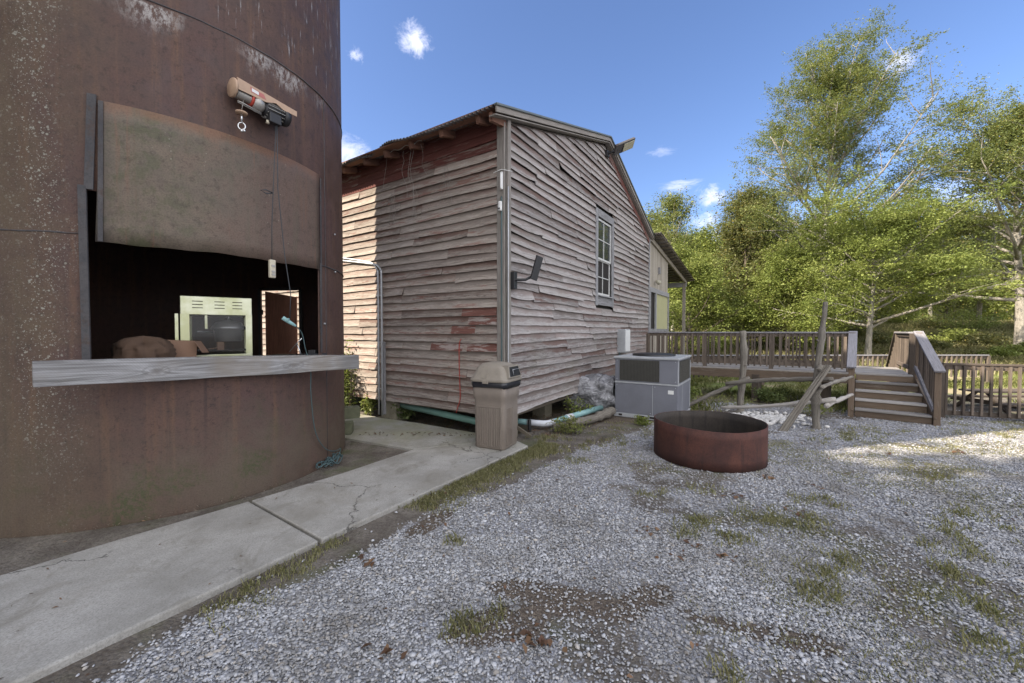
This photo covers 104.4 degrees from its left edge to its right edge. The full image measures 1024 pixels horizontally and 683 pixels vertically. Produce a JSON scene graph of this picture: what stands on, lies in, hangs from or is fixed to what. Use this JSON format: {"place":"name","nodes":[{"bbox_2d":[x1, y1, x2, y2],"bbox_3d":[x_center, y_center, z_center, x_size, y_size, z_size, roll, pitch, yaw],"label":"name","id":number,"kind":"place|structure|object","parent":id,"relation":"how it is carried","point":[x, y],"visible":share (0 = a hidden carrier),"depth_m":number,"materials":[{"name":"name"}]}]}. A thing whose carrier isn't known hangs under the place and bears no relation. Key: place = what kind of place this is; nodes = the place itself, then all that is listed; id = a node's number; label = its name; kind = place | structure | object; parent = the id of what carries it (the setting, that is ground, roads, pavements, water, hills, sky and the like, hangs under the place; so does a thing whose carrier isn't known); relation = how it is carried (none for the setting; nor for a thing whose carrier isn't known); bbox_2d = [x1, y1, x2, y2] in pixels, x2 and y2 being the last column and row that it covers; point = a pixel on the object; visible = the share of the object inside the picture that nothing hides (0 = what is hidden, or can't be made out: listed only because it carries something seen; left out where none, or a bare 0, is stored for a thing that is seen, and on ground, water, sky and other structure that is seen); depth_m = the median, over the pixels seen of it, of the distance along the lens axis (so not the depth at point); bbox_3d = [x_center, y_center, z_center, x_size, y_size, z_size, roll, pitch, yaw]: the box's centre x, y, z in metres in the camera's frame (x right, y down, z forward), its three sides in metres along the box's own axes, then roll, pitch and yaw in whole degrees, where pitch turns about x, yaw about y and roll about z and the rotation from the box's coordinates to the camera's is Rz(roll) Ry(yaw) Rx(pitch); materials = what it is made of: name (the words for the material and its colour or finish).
{"place":"outdoors","nodes":[
{"label":"outdoors","id":0,"kind":"place"},
{"bbox_2d":[0,502,317,682],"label":"path","id":1,"kind":"structure","parent":0,"point":[104,602],"depth_m":2.64,"materials":[{"name":"concrete"}]},
{"bbox_2d":[252,441,527,543],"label":"path","id":2,"kind":"structure","parent":0,"point":[323,511],"depth_m":4.19,"materials":[{"name":"concrete"}]},
{"bbox_2d":[470,361,521,450],"bbox_3d":[-0.218,0.908,5.822,0.618,1.225,0.609,1,2,26],"label":"trash can","id":3,"kind":"object","parent":2,"relation":"on","point":[495,385],"visible":1,"depth_m":5.62,"materials":[{"name":"beige plastic"}]},
{"bbox_2d":[345,414,475,450],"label":"patio","id":4,"kind":"structure","parent":0,"point":[389,428],"depth_m":6.45,"materials":[{"name":"concrete"}]},
{"bbox_2d":[345,420,353,434],"bbox_3d":[-2.816,1.409,6.488,0.409,0.190,0.190,0,1,-9],"label":"concrete block","id":5,"kind":"object","parent":4,"relation":"on","point":[349,427],"depth_m":6.42,"materials":[{"name":"grey concrete"}]},
{"bbox_2d":[344,405,359,418],"bbox_3d":[-2.796,1.203,6.734,0.409,0.190,0.190,-1,2,-26],"label":"concrete block","id":6,"kind":"object","parent":5,"relation":"on","point":[352,412],"depth_m":6.68,"materials":[{"name":"grey concrete"}]},
{"bbox_2d":[0,341,1023,682],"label":"ground","id":7,"kind":"structure","parent":0,"point":[22,553],"depth_m":2.85,"materials":[{"name":"grey gravel"}]},
{"bbox_2d":[0,0,358,537],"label":"rusty silo","id":8,"kind":"object","parent":7,"relation":"on","point":[137,170],"visible":0.94,"depth_m":3.67,"materials":[{"name":"metal"}]},
{"bbox_2d":[110,336,176,358],"bbox_3d":[-3.577,0.078,3.870,0.488,0.271,0.318,-1,2,-29],"label":"canvas bag","id":9,"kind":"object","parent":8,"relation":"on","point":[143,347],"visible":0.74,"depth_m":3.80,"materials":[{"name":"brown fabric"}]},
{"bbox_2d":[168,340,207,356],"bbox_3d":[-3.417,0.097,4.167,0.238,0.234,0.377,3,3,65],"label":"cardboard box","id":10,"kind":"object","parent":8,"relation":"on","point":[185,348],"visible":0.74,"depth_m":4.12,"materials":[{"name":"brown cardboard"}]},
{"bbox_2d":[174,295,252,356],"bbox_3d":[-3.360,-0.147,4.502,0.675,0.690,0.425,-1,2,-36],"label":"popcorn machine","id":11,"kind":"object","parent":8,"relation":"on","point":[228,329],"visible":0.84,"depth_m":4.42,"materials":[{"name":"beige metal"}]},
{"bbox_2d":[227,77,296,277],"bbox_3d":[-2.554,-1.605,4.102,0.210,1.875,0.600,1,2,31],"label":"electric hoist","id":12,"kind":"object","parent":8,"relation":"attached to","point":[273,111],"visible":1,"depth_m":4.02,"materials":[{"name":"beige paint"}]},
{"bbox_2d":[277,126,342,468],"bbox_3d":[-2.367,-0.350,4.767,0.259,3.837,1.182,0,1,8],"label":"power cord","id":13,"kind":"object","parent":12,"relation":"hanging from","point":[329,460],"visible":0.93,"depth_m":4.58,"materials":[{"name":"black rubber"}]},
{"bbox_2d":[261,291,297,354],"bbox_3d":[-4.244,0.255,7.259,0.623,2.329,0.069,0,1,-10],"label":"door","id":14,"kind":"structure","parent":8,"relation":"in","point":[281,336],"depth_m":7.24,"materials":[{"name":"wood"}]},
{"bbox_2d":[289,338,301,353],"bbox_3d":[-2.581,0.073,4.823,0.179,0.234,0.179,-1,2,-45],"label":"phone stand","id":15,"kind":"object","parent":8,"relation":"on","point":[297,346],"visible":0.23,"depth_m":4.82,"materials":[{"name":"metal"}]},
{"bbox_2d":[295,350,326,354],"bbox_3d":[-2.501,0.146,4.955,0.162,0.078,0.340,1,2,21],"label":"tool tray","id":16,"kind":"object","parent":8,"relation":"on","point":[312,352],"visible":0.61,"depth_m":4.95,"materials":[{"name":"black plastic"}]},
{"bbox_2d":[6,438,397,615],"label":"base litter","id":17,"kind":"object","parent":7,"relation":"on","point":[194,512],"visible":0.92,"depth_m":3.63,"materials":[{"name":"plant"}]},
{"bbox_2d":[0,433,459,678],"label":"path debris","id":18,"kind":"object","parent":7,"relation":"on","point":[160,543],"visible":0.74,"depth_m":3.02,"materials":[{"name":"brown plant"}]},
{"bbox_2d":[344,340,357,405],"bbox_3d":[-3.454,0.727,8.237,0.836,1.584,0.720,1,2,40],"label":"weed plant","id":19,"kind":"object","parent":7,"relation":"on","point":[347,397],"visible":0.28,"depth_m":8.13,"materials":[{"name":"green plant"}]},
{"bbox_2d":[359,393,377,415],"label":"weed plant","id":20,"kind":"object","parent":7,"relation":"on","point":[367,402],"visible":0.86,"depth_m":7.97,"materials":[{"name":"green plant"}]},
{"bbox_2d":[198,441,567,642],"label":"grass","id":21,"kind":"structure","parent":7,"relation":"on","point":[484,474],"depth_m":4.02,"materials":[{"name":"green plant"}]},
{"bbox_2d":[391,404,416,420],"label":"dark plant","id":22,"kind":"object","parent":7,"relation":"on","point":[408,415],"visible":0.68,"depth_m":7.58,"materials":[{"name":"green plant"}]},
{"bbox_2d":[262,102,694,436],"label":"timber house","id":23,"kind":"structure","parent":7,"relation":"on","point":[543,255],"depth_m":7.28,"materials":[{"name":"grey wood"}]},
{"bbox_2d":[383,140,451,221],"bbox_3d":[-1.745,-2.786,6.961,1.670,1.227,0.242,1,2,33],"label":"dry vine","id":24,"kind":"object","parent":23,"relation":"hanging from","point":[412,182],"visible":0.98,"depth_m":7.04,"materials":[{"name":"brown plant"}]},
{"bbox_2d":[400,403,474,424],"bbox_3d":[-1.119,1.288,6.955,2.356,0.236,0.113,1,2,33],"label":"drain pipe","id":25,"kind":"object","parent":23,"relation":"attached to","point":[450,415],"visible":0.55,"depth_m":6.99,"materials":[{"name":"plastic"}]},
{"bbox_2d":[595,207,614,307],"bbox_3d":[2.248,-1.969,9.603,0.155,2.240,1.210,1,2,33],"label":"window","id":26,"kind":"structure","parent":23,"relation":"in","point":[604,235],"depth_m":9.64,"materials":[{"name":"white paint"}]},
{"bbox_2d":[359,403,603,436],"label":"mulch","id":27,"kind":"object","parent":7,"relation":"on","point":[473,415],"visible":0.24,"depth_m":7.54,"materials":[{"name":"brown wood"}]},
{"bbox_2d":[517,425,531,437],"bbox_3d":[0.180,1.447,6.388,0.299,0.175,0.030,1,2,30],"label":"wooden stake","id":28,"kind":"object","parent":7,"relation":"on","point":[523,431],"visible":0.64,"depth_m":6.37,"materials":[{"name":"brown wood"}]},
{"bbox_2d":[528,419,530,431],"bbox_3d":[0.300,1.461,6.818,0.060,0.240,0.060,0,1,0],"label":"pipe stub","id":29,"kind":"object","parent":7,"relation":"on","point":[529,424],"visible":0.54,"depth_m":6.79,"materials":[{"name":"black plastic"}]},
{"bbox_2d":[85,412,1022,677],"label":"fallen leaves","id":30,"kind":"object","parent":7,"relation":"on","point":[691,643],"visible":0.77,"depth_m":3.49,"materials":[{"name":"brown plant"}]},
{"bbox_2d":[518,405,603,426],"bbox_3d":[1.004,1.396,7.425,2.184,0.152,0.600,-1,2,-29],"label":"drain pipe","id":31,"kind":"object","parent":7,"relation":"on","point":[588,411],"visible":0.76,"depth_m":7.12,"materials":[{"name":"white plastic"}]},
{"bbox_2d":[545,415,591,433],"bbox_3d":[0.953,1.400,6.672,0.702,0.338,0.456,1,2,33],"label":"weed plant","id":32,"kind":"object","parent":7,"relation":"on","point":[567,429],"visible":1,"depth_m":6.62,"materials":[{"name":"green plant"}]},
{"bbox_2d":[129,416,1016,680],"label":"needle litter","id":33,"kind":"object","parent":7,"relation":"on","point":[608,600],"visible":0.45,"depth_m":2.41,"materials":[{"name":"plant"}]},
{"bbox_2d":[563,395,594,416],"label":"weed plant","id":34,"kind":"object","parent":7,"relation":"on","point":[570,405],"visible":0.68,"depth_m":7.77,"materials":[{"name":"green plant"}]},
{"bbox_2d":[552,407,615,430],"bbox_3d":[1.379,1.412,7.303,1.739,0.222,0.234,-1,2,-42],"label":"dead log","id":35,"kind":"object","parent":7,"relation":"on","point":[605,413],"visible":0.77,"depth_m":7.37,"materials":[{"name":"brown wood"}]},
{"bbox_2d":[557,373,614,410],"bbox_3d":[1.655,1.110,8.620,1.430,0.877,0.842,1,2,37],"label":"wrapped duct","id":36,"kind":"object","parent":7,"relation":"on","point":[597,389],"visible":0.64,"depth_m":8.23,"materials":[{"name":"metal"}]},
{"bbox_2d":[634,414,651,425],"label":"weed plant","id":37,"kind":"object","parent":7,"relation":"on","point":[642,421],"visible":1,"depth_m":7.24,"materials":[{"name":"green plant"}]},
{"bbox_2d":[614,352,691,419],"bbox_3d":[2.932,0.866,8.236,1.240,1.260,1.340,1,2,33],"label":"air conditioner","id":38,"kind":"object","parent":7,"relation":"on","point":[651,384],"visible":0.93,"depth_m":7.72,"materials":[{"name":"grey metal"}]},
{"bbox_2d":[357,448,963,659],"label":"leaf clusters","id":39,"kind":"object","parent":7,"relation":"on","point":[541,640],"visible":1,"depth_m":2.23,"materials":[{"name":"brown plant"}]},
{"bbox_2d":[643,200,689,301],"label":"woodland tree","id":40,"kind":"object","parent":7,"relation":"on","point":[653,215],"visible":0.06,"depth_m":34.88,"materials":[{"name":"green plant"}]},
{"bbox_2d":[646,178,712,339],"bbox_3d":[11.297,-5.296,27.871,5.430,11.618,5.387,0,1,0],"label":"young tree","id":41,"kind":"object","parent":7,"relation":"on","point":[670,203],"visible":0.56,"depth_m":27.39,"materials":[{"name":"green plant"}]},
{"bbox_2d":[673,231,700,322],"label":"woodland tree","id":42,"kind":"object","parent":7,"relation":"on","point":[682,243],"depth_m":41.28,"materials":[{"name":"green plant"}]},
{"bbox_2d":[690,381,701,401],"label":"shrub","id":43,"kind":"object","parent":7,"relation":"on","point":[696,391],"visible":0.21,"depth_m":9.31,"materials":[{"name":"green plant"}]},
{"bbox_2d":[669,219,736,330],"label":"woodland tree","id":44,"kind":"object","parent":7,"relation":"on","point":[709,245],"visible":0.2,"depth_m":32.10,"materials":[{"name":"green plant"}]},
{"bbox_2d":[654,410,767,472],"bbox_3d":[2.693,1.316,5.449,1.400,0.498,1.360,0,1,0],"label":"fire ring","id":45,"kind":"object","parent":7,"relation":"on","point":[717,441],"visible":1,"depth_m":4.97,"materials":[{"name":"metal"}]},
{"bbox_2d":[654,233,771,352],"bbox_3d":[10.452,-2.467,22.731,7.395,7.226,7.707,1,2,20],"label":"broadleaf tree","id":46,"kind":"object","parent":7,"relation":"on","point":[703,284],"visible":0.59,"depth_m":21.94,"materials":[{"name":"green plant"}]},
{"bbox_2d":[437,418,1023,682],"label":"grass","id":47,"kind":"structure","parent":7,"relation":"on","point":[952,571],"depth_m":2.98,"materials":[{"name":"green plant"}]},
{"bbox_2d":[714,394,756,405],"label":"shrub","id":48,"kind":"object","parent":7,"relation":"on","point":[733,402],"visible":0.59,"depth_m":8.72,"materials":[{"name":"green plant"}]},
{"bbox_2d":[673,179,817,343],"bbox_3d":[15.364,-4.563,25.288,8.711,10.995,8.874,-1,2,-40],"label":"broadleaf tree","id":49,"kind":"object","parent":7,"relation":"on","point":[735,234],"visible":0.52,"depth_m":24.30,"materials":[{"name":"green plant"}]},
{"bbox_2d":[733,208,806,330],"bbox_3d":[19.742,-4.663,29.721,9.048,9.710,8.227,-1,2,-40],"label":"woodland tree","id":50,"kind":"object","parent":7,"relation":"on","point":[778,251],"visible":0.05,"depth_m":28.98,"materials":[{"name":"green plant"}]},
{"bbox_2d":[690,302,853,431],"bbox_3d":[4.919,0.453,7.561,3.159,2.337,1.652,1,2,21],"label":"branch fence","id":51,"kind":"object","parent":7,"relation":"on","point":[813,397],"visible":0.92,"depth_m":7.00,"materials":[{"name":"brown wood"}]},
{"bbox_2d":[751,385,793,403],"bbox_3d":[6.328,1.259,9.498,1.190,0.455,0.632,-1,2,-22],"label":"shrub","id":52,"kind":"object","parent":7,"relation":"on","point":[776,396],"visible":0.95,"depth_m":9.50,"materials":[{"name":"green plant"}]},
{"bbox_2d":[712,409,842,427],"bbox_3d":[4.812,1.487,7.828,2.506,0.116,1.624,0,1,0],"label":"rock rubble","id":53,"kind":"object","parent":7,"relation":"on","point":[769,418],"visible":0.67,"depth_m":7.73,"materials":[{"name":"white stone"}]},
{"bbox_2d":[646,331,945,426],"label":"wooden deck","id":54,"kind":"structure","parent":7,"relation":"on","point":[914,354],"depth_m":8.90,"materials":[{"name":"brown wood"}]},
{"bbox_2d":[716,231,881,352],"bbox_3d":[16.047,-2.514,22.318,9.054,7.493,7.476,-1,2,-24],"label":"broadleaf tree","id":55,"kind":"object","parent":7,"relation":"on","point":[770,280],"visible":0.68,"depth_m":21.19,"materials":[{"name":"green plant"}]},
{"bbox_2d":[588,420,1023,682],"bbox_3d":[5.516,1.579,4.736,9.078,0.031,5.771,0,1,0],"label":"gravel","id":56,"kind":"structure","parent":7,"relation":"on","point":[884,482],"depth_m":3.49,"materials":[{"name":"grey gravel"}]},
{"bbox_2d":[791,397,843,415],"bbox_3d":[6.123,1.333,8.106,0.700,0.376,0.801,0,1,0],"label":"shrub","id":57,"kind":"object","parent":7,"relation":"on","point":[823,408],"visible":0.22,"depth_m":8.05,"materials":[{"name":"green plant"}]},
{"bbox_2d":[693,355,990,384],"bbox_3d":[10.475,0.954,12.772,9.840,1.058,0.099,0,1,-1],"label":"wooden fence","id":58,"kind":"object","parent":7,"relation":"on","point":[987,358],"visible":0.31,"depth_m":12.75,"materials":[{"name":"brown wood"}]},
{"bbox_2d":[805,197,884,322],"bbox_3d":[26.888,-6.490,34.150,8.506,11.678,7.731,0,1,16],"label":"woodland tree","id":59,"kind":"object","parent":7,"relation":"on","point":[843,269],"visible":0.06,"depth_m":32.89,"materials":[{"name":"green plant"}]},
{"bbox_2d":[690,370,1023,414],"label":"lawn grass","id":60,"kind":"structure","parent":7,"relation":"on","point":[801,385],"depth_m":11.74,"materials":[{"name":"green plant"}]},
{"bbox_2d":[834,324,881,337],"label":"shrub","id":61,"kind":"object","parent":7,"relation":"on","point":[861,331],"visible":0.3,"depth_m":26.66,"materials":[{"name":"green plant"}]},
{"bbox_2d":[706,4,1014,344],"bbox_3d":[18.553,-9.070,22.828,15.468,19.780,17.016,1,2,40],"label":"oak tree","id":62,"kind":"object","parent":7,"relation":"on","point":[838,86],"visible":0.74,"depth_m":22.34,"materials":[{"name":"green plant"}]},
{"bbox_2d":[862,333,891,346],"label":"shrub","id":63,"kind":"object","parent":7,"relation":"on","point":[876,339],"visible":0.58,"depth_m":23.89,"materials":[{"name":"green plant"}]},
{"bbox_2d":[862,269,897,320],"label":"woodland tree","id":64,"kind":"object","parent":7,"relation":"on","point":[879,310],"visible":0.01,"depth_m":48.51,"materials":[{"name":"green plant"}]},
{"bbox_2d":[865,251,907,309],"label":"woodland tree","id":65,"kind":"object","parent":7,"relation":"on","point":[886,287],"visible":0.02,"depth_m":45.27,"materials":[{"name":"green plant"}]},
{"bbox_2d":[751,158,1023,360],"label":"oak tree","id":66,"kind":"object","parent":7,"relation":"on","point":[872,237],"visible":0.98,"depth_m":16.85,"materials":[{"name":"green plant"}]},
{"bbox_2d":[866,312,917,322],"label":"shrub","id":67,"kind":"object","parent":7,"relation":"on","point":[876,318],"visible":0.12,"depth_m":35.57,"materials":[{"name":"green plant"}]},
{"bbox_2d":[886,309,939,323],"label":"shrub","id":68,"kind":"object","parent":7,"relation":"on","point":[905,320],"visible":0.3,"depth_m":33.84,"materials":[{"name":"green plant"}]},
{"bbox_2d":[883,253,950,319],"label":"woodland tree","id":69,"kind":"object","parent":7,"relation":"on","point":[917,305],"depth_m":50.05,"materials":[{"name":"green plant"}]},
{"bbox_2d":[830,65,1023,345],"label":"oak tree","id":70,"kind":"object","parent":7,"relation":"on","point":[1008,127],"visible":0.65,"depth_m":21.38,"materials":[{"name":"green plant"}]},
{"bbox_2d":[884,226,975,317],"bbox_3d":[41.804,-6.991,40.445,7.263,11.162,6.887,0,1,16],"label":"woodland tree","id":71,"kind":"object","parent":7,"relation":"on","point":[949,287],"visible":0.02,"depth_m":39.13,"materials":[{"name":"green plant"}]},
{"bbox_2d":[902,312,966,329],"bbox_3d":[32.229,-1.480,30.190,4.287,1.539,2.864,-1,2,-23],"label":"shrub","id":72,"kind":"object","parent":7,"relation":"on","point":[922,324],"visible":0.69,"depth_m":29.97,"materials":[{"name":"green plant"}]},
{"bbox_2d":[929,338,955,349],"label":"shrub","id":73,"kind":"object","parent":7,"relation":"on","point":[935,343],"visible":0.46,"depth_m":21.62,"materials":[{"name":"green plant"}]},
{"bbox_2d":[927,326,978,342],"bbox_3d":[26.731,-0.321,24.043,3.639,1.204,1.924,0,1,0],"label":"shrub","id":74,"kind":"object","parent":7,"relation":"on","point":[952,334],"visible":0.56,"depth_m":23.76,"materials":[{"name":"green plant"}]},
{"bbox_2d":[915,233,994,319],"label":"woodland tree","id":75,"kind":"object","parent":7,"relation":"on","point":[959,305],"visible":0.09,"depth_m":47.26,"materials":[{"name":"green plant"}]},
{"bbox_2d":[923,308,1014,329],"bbox_3d":[33.622,-1.597,29.223,5.329,1.904,4.186,1,2,38],"label":"shrub","id":76,"kind":"object","parent":7,"relation":"on","point":[982,324],"visible":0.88,"depth_m":28.91,"materials":[{"name":"green plant"}]},
{"bbox_2d":[941,273,1013,319],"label":"woodland tree","id":77,"kind":"object","parent":7,"relation":"on","point":[989,313],"visible":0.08,"depth_m":59.89,"materials":[{"name":"green plant"}]},
{"bbox_2d":[939,203,1023,319],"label":"woodland tree","id":78,"kind":"object","parent":7,"relation":"on","point":[979,306],"visible":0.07,"depth_m":41.06,"materials":[{"name":"green plant"}]},
{"bbox_2d":[941,363,1023,418],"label":"wooden fence","id":79,"kind":"object","parent":7,"relation":"on","point":[991,368],"visible":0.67,"depth_m":7.67,"materials":[{"name":"brown wood"}]},
{"bbox_2d":[958,331,1011,345],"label":"shrub","id":80,"kind":"object","parent":7,"relation":"on","point":[976,338],"visible":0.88,"depth_m":22.55,"materials":[{"name":"green plant"}]},
{"bbox_2d":[948,389,1023,413],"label":"picnic table","id":81,"kind":"object","parent":7,"relation":"on","point":[995,401],"visible":0.49,"depth_m":8.61,"materials":[{"name":"brown wood"}]},
{"bbox_2d":[964,227,1023,311],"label":"woodland tree","id":82,"kind":"object","parent":7,"relation":"on","point":[1007,303],"visible":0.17,"depth_m":38.25,"materials":[{"name":"green plant"}]},
{"bbox_2d":[971,214,1021,319],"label":"woodland tree","id":83,"kind":"object","parent":7,"relation":"on","point":[1009,313],"visible":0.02,"depth_m":58.04,"materials":[{"name":"green plant"}]},
{"bbox_2d":[974,218,1023,319],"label":"woodland tree","id":84,"kind":"object","parent":7,"relation":"on","point":[1006,274],"visible":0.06,"depth_m":43.87,"materials":[{"name":"green plant"}]},
{"bbox_2d":[985,303,1012,319],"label":"woodland tree","id":85,"kind":"object","parent":7,"relation":"on","point":[1000,316],"depth_m":73.57,"materials":[{"name":"green plant"}]},
{"bbox_2d":[975,347,1023,357],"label":"shrub","id":86,"kind":"object","parent":7,"relation":"on","point":[992,351],"visible":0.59,"depth_m":18.82,"materials":[{"name":"green plant"}]},
{"bbox_2d":[993,338,1023,351],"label":"shrub","id":87,"kind":"object","parent":7,"relation":"on","point":[1020,346],"visible":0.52,"depth_m":19.86,"materials":[{"name":"green plant"}]},
{"bbox_2d":[995,228,1023,296],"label":"woodland tree","id":88,"kind":"object","parent":7,"relation":"on","point":[1003,242],"visible":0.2,"depth_m":29.39,"materials":[{"name":"green plant"}]},
{"bbox_2d":[340,0,1023,320],"label":"sky","id":89,"kind":"structure","parent":0,"point":[685,79],"materials":[{"name":"blue"}]},
{"bbox_2d":[668,319,1023,376],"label":"bank grass","id":90,"kind":"structure","parent":0,"point":[961,348],"depth_m":23.07,"materials":[{"name":"green plant"}]}
]}

